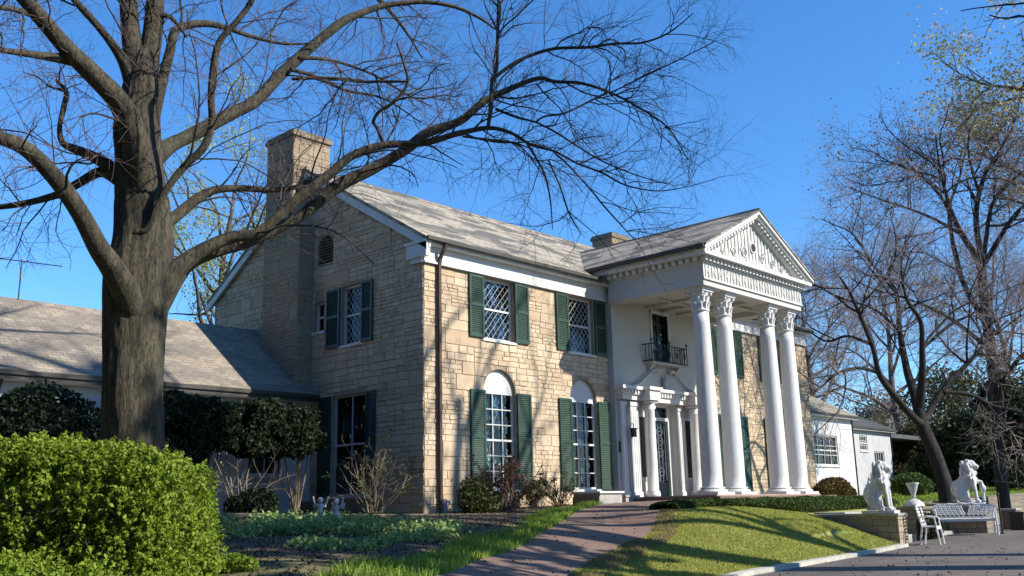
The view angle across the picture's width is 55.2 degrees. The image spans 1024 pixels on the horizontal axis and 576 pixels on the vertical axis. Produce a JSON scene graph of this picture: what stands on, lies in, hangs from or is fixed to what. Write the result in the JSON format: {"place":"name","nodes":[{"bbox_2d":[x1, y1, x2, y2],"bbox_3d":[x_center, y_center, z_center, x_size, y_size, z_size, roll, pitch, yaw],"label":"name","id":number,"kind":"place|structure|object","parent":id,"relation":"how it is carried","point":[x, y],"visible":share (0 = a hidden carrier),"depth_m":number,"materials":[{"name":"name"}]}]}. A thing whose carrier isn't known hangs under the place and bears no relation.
{"place":"outdoors","nodes":[
{"label":"outdoors","id":0,"kind":"place"},
{"bbox_2d":[0,0,1023,433],"label":"sky","id":1,"kind":"structure","parent":0,"point":[801,55],"materials":[{"name":"blue"}]},
{"bbox_2d":[438,500,670,575],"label":"brick path","id":2,"kind":"structure","parent":0,"point":[640,520],"depth_m":17.60,"materials":[{"name":"brick"}]},
{"bbox_2d":[219,505,1023,575],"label":"fallen leaves","id":3,"kind":"object","parent":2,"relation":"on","point":[268,544],"visible":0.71,"depth_m":17.27,"materials":[{"name":"brown plant"}]},
{"bbox_2d":[208,485,979,575],"bbox_3d":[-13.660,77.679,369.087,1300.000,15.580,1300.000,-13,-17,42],"label":"ground","id":4,"kind":"structure","parent":0,"point":[410,547],"depth_m":16.42,"materials":[{"name":"soil"}]},
{"bbox_2d":[0,379,100,498],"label":"round bush","id":5,"kind":"object","parent":4,"relation":"on","point":[21,416],"visible":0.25,"depth_m":14.76,"materials":[{"name":"green plant"}]},
{"bbox_2d":[0,544,130,575],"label":"bright hedge","id":6,"kind":"object","parent":4,"relation":"on","point":[31,565],"visible":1,"depth_m":4.82,"materials":[{"name":"green plant"}]},
{"bbox_2d":[0,430,228,575],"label":"bright hedge","id":7,"kind":"object","parent":4,"relation":"on","point":[169,530],"visible":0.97,"depth_m":5.83,"materials":[{"name":"green plant"}]},
{"bbox_2d":[165,430,209,480],"bbox_3d":[-7.633,3.847,21.780,1.149,1.399,1.962,-13,-17,42],"label":"hanging shrub","id":8,"kind":"object","parent":4,"relation":"on","point":[197,458],"visible":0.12,"depth_m":21.76,"materials":[{"name":"green plant"}]},
{"bbox_2d":[163,388,247,487],"bbox_3d":[-7.542,3.683,22.276,1.625,2.679,2.950,-13,-17,42],"label":"clipped shrub","id":9,"kind":"object","parent":4,"relation":"on","point":[209,423],"visible":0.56,"depth_m":22.23,"materials":[{"name":"green plant"}]},
{"bbox_2d":[161,62,270,324],"bbox_3d":[-11.304,0.056,38.044,8.847,17.720,7.457,-4,-13,10],"label":"spring green tree","id":10,"kind":"object","parent":4,"relation":"on","point":[223,273],"visible":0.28,"depth_m":37.79,"materials":[{"name":"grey plant"}]},
{"bbox_2d":[212,552,259,573],"bbox_3d":[-3.199,3.190,11.286,0.491,0.286,0.544,-13,-17,42],"label":"bright shrublet","id":11,"kind":"object","parent":4,"relation":"on","point":[241,563],"visible":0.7,"depth_m":11.18,"materials":[{"name":"green plant"}]},
{"bbox_2d":[223,486,279,512],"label":"dark shrub","id":12,"kind":"object","parent":4,"relation":"on","point":[244,502],"visible":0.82,"depth_m":22.52,"materials":[{"name":"green plant"}]},
{"bbox_2d":[208,445,306,507],"bbox_3d":[-6.061,4.364,22.988,2.299,2.063,1.565,-1,-13,-1],"label":"thin stemmed shrub","id":13,"kind":"object","parent":4,"relation":"on","point":[225,484],"visible":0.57,"depth_m":22.86,"materials":[{"name":"brown plant"}]},
{"bbox_2d":[227,397,331,507],"bbox_3d":[-5.745,4.027,23.866,1.664,2.630,2.637,-13,-17,42],"label":"clipped shrub","id":14,"kind":"object","parent":4,"relation":"on","point":[274,423],"visible":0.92,"depth_m":23.52,"materials":[{"name":"green plant"}]},
{"bbox_2d":[261,444,306,512],"bbox_3d":[-5.423,4.730,24.314,1.752,1.918,1.224,-13,-17,42],"label":"thin stemmed shrub","id":15,"kind":"object","parent":4,"relation":"on","point":[295,488],"visible":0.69,"depth_m":24.17,"materials":[{"name":"brown plant"}]},
{"bbox_2d":[312,496,328,518],"bbox_3d":[-3.745,4.357,19.111,0.320,0.562,0.207,3,-13,-17],"label":"cherub statuette","id":16,"kind":"object","parent":4,"relation":"on","point":[320,506],"visible":0.78,"depth_m":19.10,"materials":[{"name":"white stone"}]},
{"bbox_2d":[330,497,344,518],"bbox_3d":[-3.325,4.268,18.580,0.300,0.562,0.207,-4,-13,13],"label":"cherub statuette","id":17,"kind":"object","parent":4,"relation":"on","point":[336,508],"visible":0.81,"depth_m":18.57,"materials":[{"name":"white stone"}]},
{"bbox_2d":[215,505,477,550],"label":"ground cover plants","id":18,"kind":"object","parent":4,"relation":"on","point":[269,523],"visible":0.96,"depth_m":17.07,"materials":[{"name":"green plant"}]},
{"bbox_2d":[129,504,572,575],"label":"leaf litter","id":19,"kind":"object","parent":4,"relation":"on","point":[497,523],"visible":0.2,"depth_m":15.00,"materials":[{"name":"brown plant"}]},
{"bbox_2d":[218,513,506,516],"bbox_3d":[-4.060,5.215,22.325,8.020,0.320,0.833,2,-13,-14],"label":"bed edging","id":20,"kind":"object","parent":4,"relation":"on","point":[247,514],"visible":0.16,"depth_m":22.52,"materials":[{"name":"brick"}]},
{"bbox_2d":[321,429,419,513],"bbox_3d":[-2.873,4.383,22.969,2.663,2.054,3.040,-13,-17,42],"label":"bare shrub","id":21,"kind":"object","parent":4,"relation":"on","point":[364,487],"visible":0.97,"depth_m":22.62,"materials":[{"name":"brown plant"}]},
{"bbox_2d":[0,0,786,575],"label":"oak tree","id":22,"kind":"object","parent":4,"relation":"on","point":[142,270],"visible":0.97,"depth_m":13.07,"materials":[{"name":"brown plant"}]},
{"bbox_2d":[303,500,602,575],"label":"verge grass","id":23,"kind":"structure","parent":4,"relation":"on","point":[449,561],"depth_m":14.30,"materials":[{"name":"green plant"}]},
{"bbox_2d":[0,129,924,513],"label":"mansion","id":24,"kind":"structure","parent":4,"relation":"on","point":[446,345],"depth_m":27.34,"materials":[{"name":"stone"}]},
{"bbox_2d":[0,257,61,299],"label":"tv antenna","id":25,"kind":"object","parent":24,"relation":"on","point":[21,261],"visible":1,"depth_m":24.52,"materials":[{"name":"black metal"}]},
{"bbox_2d":[245,455,285,477],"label":"window","id":26,"kind":"structure","parent":24,"relation":"in","point":[255,475],"depth_m":25.50,"materials":[{"name":"white paint"}]},
{"bbox_2d":[311,302,324,335],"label":"window","id":27,"kind":"structure","parent":24,"relation":"in","point":[320,315],"depth_m":27.38,"materials":[{"name":"white paint"}]},
{"bbox_2d":[316,390,375,498],"bbox_3d":[-4.276,4.125,25.560,2.400,2.690,0.235,-13,-17,42],"label":"window","id":28,"kind":"structure","parent":24,"relation":"in","point":[355,414],"depth_m":25.71,"materials":[{"name":"black glass"}]},
{"bbox_2d":[325,278,372,349],"bbox_3d":[-4.277,0.762,26.334,2.000,1.690,0.355,-13,-17,42],"label":"window","id":29,"kind":"structure","parent":24,"relation":"in","point":[358,314],"depth_m":26.41,"materials":[{"name":"white paint"}]},
{"bbox_2d":[468,273,529,345],"bbox_3d":[-0.433,0.648,26.297,0.355,1.720,2.285,-13,-17,42],"label":"window","id":30,"kind":"structure","parent":24,"relation":"in","point":[489,300],"depth_m":26.38,"materials":[{"name":"white paint"}]},
{"bbox_2d":[470,370,533,491],"bbox_3d":[-0.325,3.710,25.566,0.255,3.180,2.285,-13,-17,42],"label":"window","id":31,"kind":"structure","parent":24,"relation":"in","point":[491,408],"depth_m":25.70,"materials":[{"name":"white paint"}]},
{"bbox_2d":[555,292,607,357],"bbox_3d":[1.939,1.156,28.778,0.355,1.720,2.285,-13,-17,42],"label":"window","id":32,"kind":"structure","parent":24,"relation":"in","point":[573,329],"depth_m":28.88,"materials":[{"name":"white paint"}]},
{"bbox_2d":[559,380,613,491],"bbox_3d":[2.048,4.218,28.047,0.255,3.180,2.285,-13,-17,42],"label":"window","id":33,"kind":"structure","parent":24,"relation":"in","point":[576,413],"depth_m":28.17,"materials":[{"name":"white paint"}]},
{"bbox_2d":[649,310,671,363],"bbox_3d":[4.687,1.617,31.318,0.240,1.700,1.040,-13,-17,42],"label":"balcony door","id":34,"kind":"structure","parent":24,"relation":"in","point":[658,336],"depth_m":31.46,"materials":[{"name":"white paint"}]},
{"bbox_2d":[655,421,670,495],"bbox_3d":[4.639,5.343,30.601,0.130,2.360,0.920,-13,-17,42],"label":"entrance door","id":35,"kind":"structure","parent":24,"relation":"in","point":[660,426],"depth_m":30.71,"materials":[{"name":"green paint"}]},
{"bbox_2d":[710,326,744,377],"bbox_3d":[7.410,2.328,34.500,0.355,1.720,2.285,-13,-17,42],"label":"window","id":36,"kind":"structure","parent":24,"relation":"in","point":[737,337],"depth_m":34.86,"materials":[{"name":"white paint"}]},
{"bbox_2d":[718,409,752,489],"bbox_3d":[7.519,5.390,33.769,0.255,3.180,2.285,-13,-17,42],"label":"window","id":37,"kind":"structure","parent":24,"relation":"in","point":[744,420],"depth_m":34.19,"materials":[{"name":"white paint"}]},
{"bbox_2d":[764,419,769,486],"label":"window","id":38,"kind":"structure","parent":24,"relation":"in","point":[764,419],"depth_m":35.33,"materials":[{"name":"white paint"}]},
{"bbox_2d":[757,337,781,385],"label":"window","id":39,"kind":"structure","parent":24,"relation":"in","point":[758,338],"depth_m":36.15,"materials":[{"name":"white paint"}]},
{"bbox_2d":[813,434,840,466],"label":"window","id":40,"kind":"structure","parent":24,"relation":"in","point":[820,459],"depth_m":41.13,"materials":[{"name":"white paint"}]},
{"bbox_2d":[859,435,869,451],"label":"window","id":41,"kind":"structure","parent":24,"relation":"in","point":[863,444],"depth_m":48.64,"materials":[{"name":"white paint"}]},
{"bbox_2d":[874,451,883,462],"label":"window","id":42,"kind":"structure","parent":24,"relation":"in","point":[878,455],"depth_m":49.83,"materials":[{"name":"white paint"}]},
{"bbox_2d":[456,476,502,513],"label":"olive shrub","id":43,"kind":"object","parent":4,"relation":"on","point":[480,498],"visible":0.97,"depth_m":23.09,"materials":[{"name":"green plant"}]},
{"bbox_2d":[462,452,552,510],"bbox_3d":[-0.121,4.822,24.152,2.327,1.537,1.874,-13,-17,42],"label":"red twig shrub","id":44,"kind":"object","parent":4,"relation":"on","point":[510,468],"visible":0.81,"depth_m":24.05,"materials":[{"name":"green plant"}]},
{"bbox_2d":[512,477,559,507],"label":"red twig shrub","id":45,"kind":"object","parent":4,"relation":"on","point":[538,491],"visible":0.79,"depth_m":24.90,"materials":[{"name":"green plant"}]},
{"bbox_2d":[531,467,582,506],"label":"red twig shrub","id":46,"kind":"object","parent":4,"relation":"on","point":[565,489],"visible":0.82,"depth_m":25.39,"materials":[{"name":"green plant"}]},
{"bbox_2d":[571,491,623,504],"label":"cheek wall","id":47,"kind":"structure","parent":4,"relation":"on","point":[605,497],"depth_m":25.81,"materials":[{"name":"white concrete"}]},
{"bbox_2d":[571,508,678,575],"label":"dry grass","id":48,"kind":"structure","parent":4,"relation":"on","point":[616,560],"depth_m":17.66,"materials":[{"name":"green plant"}]},
{"bbox_2d":[622,495,639,501],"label":"pedestal block","id":49,"kind":"structure","parent":4,"relation":"on","point":[628,498],"depth_m":27.07,"materials":[{"name":"white concrete"}]},
{"bbox_2d":[648,495,899,510],"bbox_3d":[7.630,5.930,26.892,1.246,0.471,12.291,-13,-17,42],"label":"hedge","id":50,"kind":"object","parent":4,"relation":"on","point":[826,502],"visible":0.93,"depth_m":25.84,"materials":[{"name":"green plant"}]},
{"bbox_2d":[721,544,908,575],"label":"kerb","id":51,"kind":"structure","parent":4,"relation":"on","point":[767,569],"depth_m":18.25,"materials":[{"name":"concrete"}]},
{"bbox_2d":[812,476,857,495],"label":"orange bush","id":52,"kind":"object","parent":4,"relation":"on","point":[841,486],"visible":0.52,"depth_m":36.16,"materials":[{"name":"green plant"}]},
{"bbox_2d":[789,186,908,426],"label":"bare tree","id":53,"kind":"object","parent":4,"relation":"on","point":[808,355],"visible":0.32,"depth_m":52.97,"materials":[{"name":"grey plant"}]},
{"bbox_2d":[814,513,908,544],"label":"retaining wall","id":54,"kind":"structure","parent":4,"relation":"on","point":[891,526],"depth_m":25.13,"materials":[{"name":"stone"}]},
{"bbox_2d":[861,460,899,513],"bbox_3d":[9.578,5.195,25.587,0.816,1.360,0.665,-9,-15,32],"label":"lion statue","id":55,"kind":"object","parent":54,"relation":"on","point":[877,487],"visible":1,"depth_m":25.39,"materials":[{"name":"white stone"}]},
{"bbox_2d":[834,388,907,460],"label":"tree","id":56,"kind":"object","parent":4,"relation":"on","point":[874,416],"visible":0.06,"depth_m":68.62,"materials":[{"name":"green plant"}]},
{"bbox_2d":[745,142,1023,505],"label":"spreading dark tree","id":57,"kind":"object","parent":4,"relation":"on","point":[919,416],"visible":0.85,"depth_m":34.76,"materials":[{"name":"black plant"}]},
{"bbox_2d":[814,510,954,542],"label":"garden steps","id":58,"kind":"structure","parent":4,"relation":"on","point":[913,537],"depth_m":26.66,"materials":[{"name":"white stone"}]},
{"bbox_2d":[854,382,935,433],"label":"tree","id":59,"kind":"object","parent":4,"relation":"on","point":[903,413],"visible":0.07,"depth_m":73.90,"materials":[{"name":"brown plant"}]},
{"bbox_2d":[796,186,1012,460],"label":"bare tree","id":60,"kind":"object","parent":4,"relation":"on","point":[891,367],"visible":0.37,"depth_m":60.70,"materials":[{"name":"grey plant"}]},
{"bbox_2d":[794,67,1023,508],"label":"tall bare tree","id":61,"kind":"object","parent":4,"relation":"on","point":[1002,488],"visible":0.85,"depth_m":38.67,"materials":[{"name":"brown plant"}]},
{"bbox_2d":[890,472,935,495],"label":"garden bush","id":62,"kind":"object","parent":4,"relation":"on","point":[926,485],"visible":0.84,"depth_m":41.05,"materials":[{"name":"green plant"}]},
{"bbox_2d":[892,413,949,475],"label":"evergreen tree","id":63,"kind":"object","parent":4,"relation":"on","point":[908,448],"visible":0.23,"depth_m":56.36,"materials":[{"name":"green plant"}]},
{"bbox_2d":[899,457,953,491],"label":"garden bush","id":64,"kind":"object","parent":4,"relation":"on","point":[905,470],"visible":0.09,"depth_m":49.58,"materials":[{"name":"green plant"}]},
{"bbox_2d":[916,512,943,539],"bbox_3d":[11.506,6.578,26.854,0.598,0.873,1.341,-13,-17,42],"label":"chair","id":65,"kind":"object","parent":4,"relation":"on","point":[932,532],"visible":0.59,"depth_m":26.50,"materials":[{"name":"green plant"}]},
{"bbox_2d":[894,505,993,533],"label":"retaining wall","id":66,"kind":"structure","parent":4,"relation":"on","point":[958,527],"depth_m":28.70,"materials":[{"name":"stone"}]},
{"bbox_2d":[950,459,985,504],"bbox_3d":[13.564,5.785,29.173,0.968,1.336,0.665,-9,-15,30],"label":"lion statue","id":67,"kind":"object","parent":66,"relation":"on","point":[964,482],"visible":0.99,"depth_m":28.99,"materials":[{"name":"white stone"}]},
{"bbox_2d":[893,358,1002,455],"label":"tree","id":68,"kind":"object","parent":4,"relation":"on","point":[946,399],"visible":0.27,"depth_m":59.82,"materials":[{"name":"green plant"}]},
{"bbox_2d":[897,0,1023,232],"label":"budding tree","id":69,"kind":"object","parent":4,"relation":"on","point":[1019,97],"visible":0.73,"depth_m":38.90,"materials":[{"name":"green plant"}]},
{"bbox_2d":[897,167,1023,408],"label":"bare tree","id":70,"kind":"object","parent":4,"relation":"on","point":[1004,240],"visible":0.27,"depth_m":67.62,"materials":[{"name":"grey plant"}]},
{"bbox_2d":[906,404,1023,491],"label":"evergreen tree","id":71,"kind":"object","parent":4,"relation":"on","point":[950,447],"visible":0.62,"depth_m":47.10,"materials":[{"name":"green plant"}]},
{"bbox_2d":[922,493,1023,524],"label":"garden wall","id":72,"kind":"structure","parent":4,"relation":"on","point":[1016,500],"depth_m":37.76,"materials":[{"name":"stone"}]},
{"bbox_2d":[961,0,1023,38],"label":"shade tree","id":73,"kind":"object","parent":4,"relation":"on","point":[1012,17],"visible":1,"depth_m":18.46,"materials":[{"name":"brown plant"}]},
{"bbox_2d":[968,375,1023,489],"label":"evergreen tree","id":74,"kind":"object","parent":4,"relation":"on","point":[985,475],"visible":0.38,"depth_m":47.96,"materials":[{"name":"green plant"}]},
{"bbox_2d":[981,346,1023,385],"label":"tree","id":75,"kind":"object","parent":4,"relation":"on","point":[1013,370],"visible":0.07,"depth_m":61.62,"materials":[{"name":"green plant"}]},
{"bbox_2d":[997,508,1021,528],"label":"brick pier","id":76,"kind":"structure","parent":4,"relation":"on","point":[1005,518],"depth_m":31.25,"materials":[{"name":"brown brick"}]},
{"bbox_2d":[1008,512,1023,529],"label":"utility box","id":77,"kind":"object","parent":4,"relation":"on","point":[1016,520],"visible":0.86,"depth_m":30.25,"materials":[{"name":"black metal"}]},
{"bbox_2d":[569,504,897,575],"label":"lawn grass","id":78,"kind":"structure","parent":0,"point":[784,516],"depth_m":19.88,"materials":[{"name":"green plant"}]},
{"bbox_2d":[752,524,1023,575],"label":"driveway","id":79,"kind":"structure","parent":0,"point":[1011,541],"depth_m":18.58,"materials":[{"name":"grey asphalt"}]},
{"bbox_2d":[897,506,932,538],"bbox_3d":[11.174,6.480,27.028,0.720,0.860,0.720,-13,-17,42],"label":"urn pedestal","id":80,"kind":"object","parent":79,"relation":"on","point":[911,517],"visible":0.54,"depth_m":26.83,"materials":[{"name":"stone"}]},
{"bbox_2d":[904,483,924,506],"bbox_3d":[11.157,5.745,27.195,0.532,0.648,0.540,-13,-17,42],"label":"garden urn","id":81,"kind":"object","parent":80,"relation":"on","point":[913,501],"visible":0.98,"depth_m":27.11,"materials":[{"name":"white stone"}]},
{"bbox_2d":[915,504,944,544],"bbox_3d":[10.679,6.032,25.001,0.535,1.022,0.631,-10,-15,34],"label":"garden chair","id":82,"kind":"object","parent":79,"relation":"on","point":[936,527],"visible":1,"depth_m":24.95,"materials":[{"name":"white metal"}]},
{"bbox_2d":[931,502,999,534],"bbox_3d":[12.769,6.497,27.555,1.722,0.902,0.795,-6,-14,19],"label":"garden bench","id":83,"kind":"object","parent":79,"relation":"on","point":[958,517],"visible":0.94,"depth_m":27.79,"materials":[{"name":"white metal"}]},
{"bbox_2d":[996,493,1004,533],"bbox_3d":[13.771,6.354,27.611,0.100,1.125,0.100,-13,-17,42],"label":"marker post","id":84,"kind":"object","parent":79,"relation":"on","point":[999,509],"visible":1,"depth_m":27.59,"materials":[{"name":"black metal"}]},
{"bbox_2d":[861,486,1023,526],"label":"yard grass","id":85,"kind":"structure","parent":0,"point":[904,499],"depth_m":40.05,"materials":[{"name":"green plant"}]}
]}

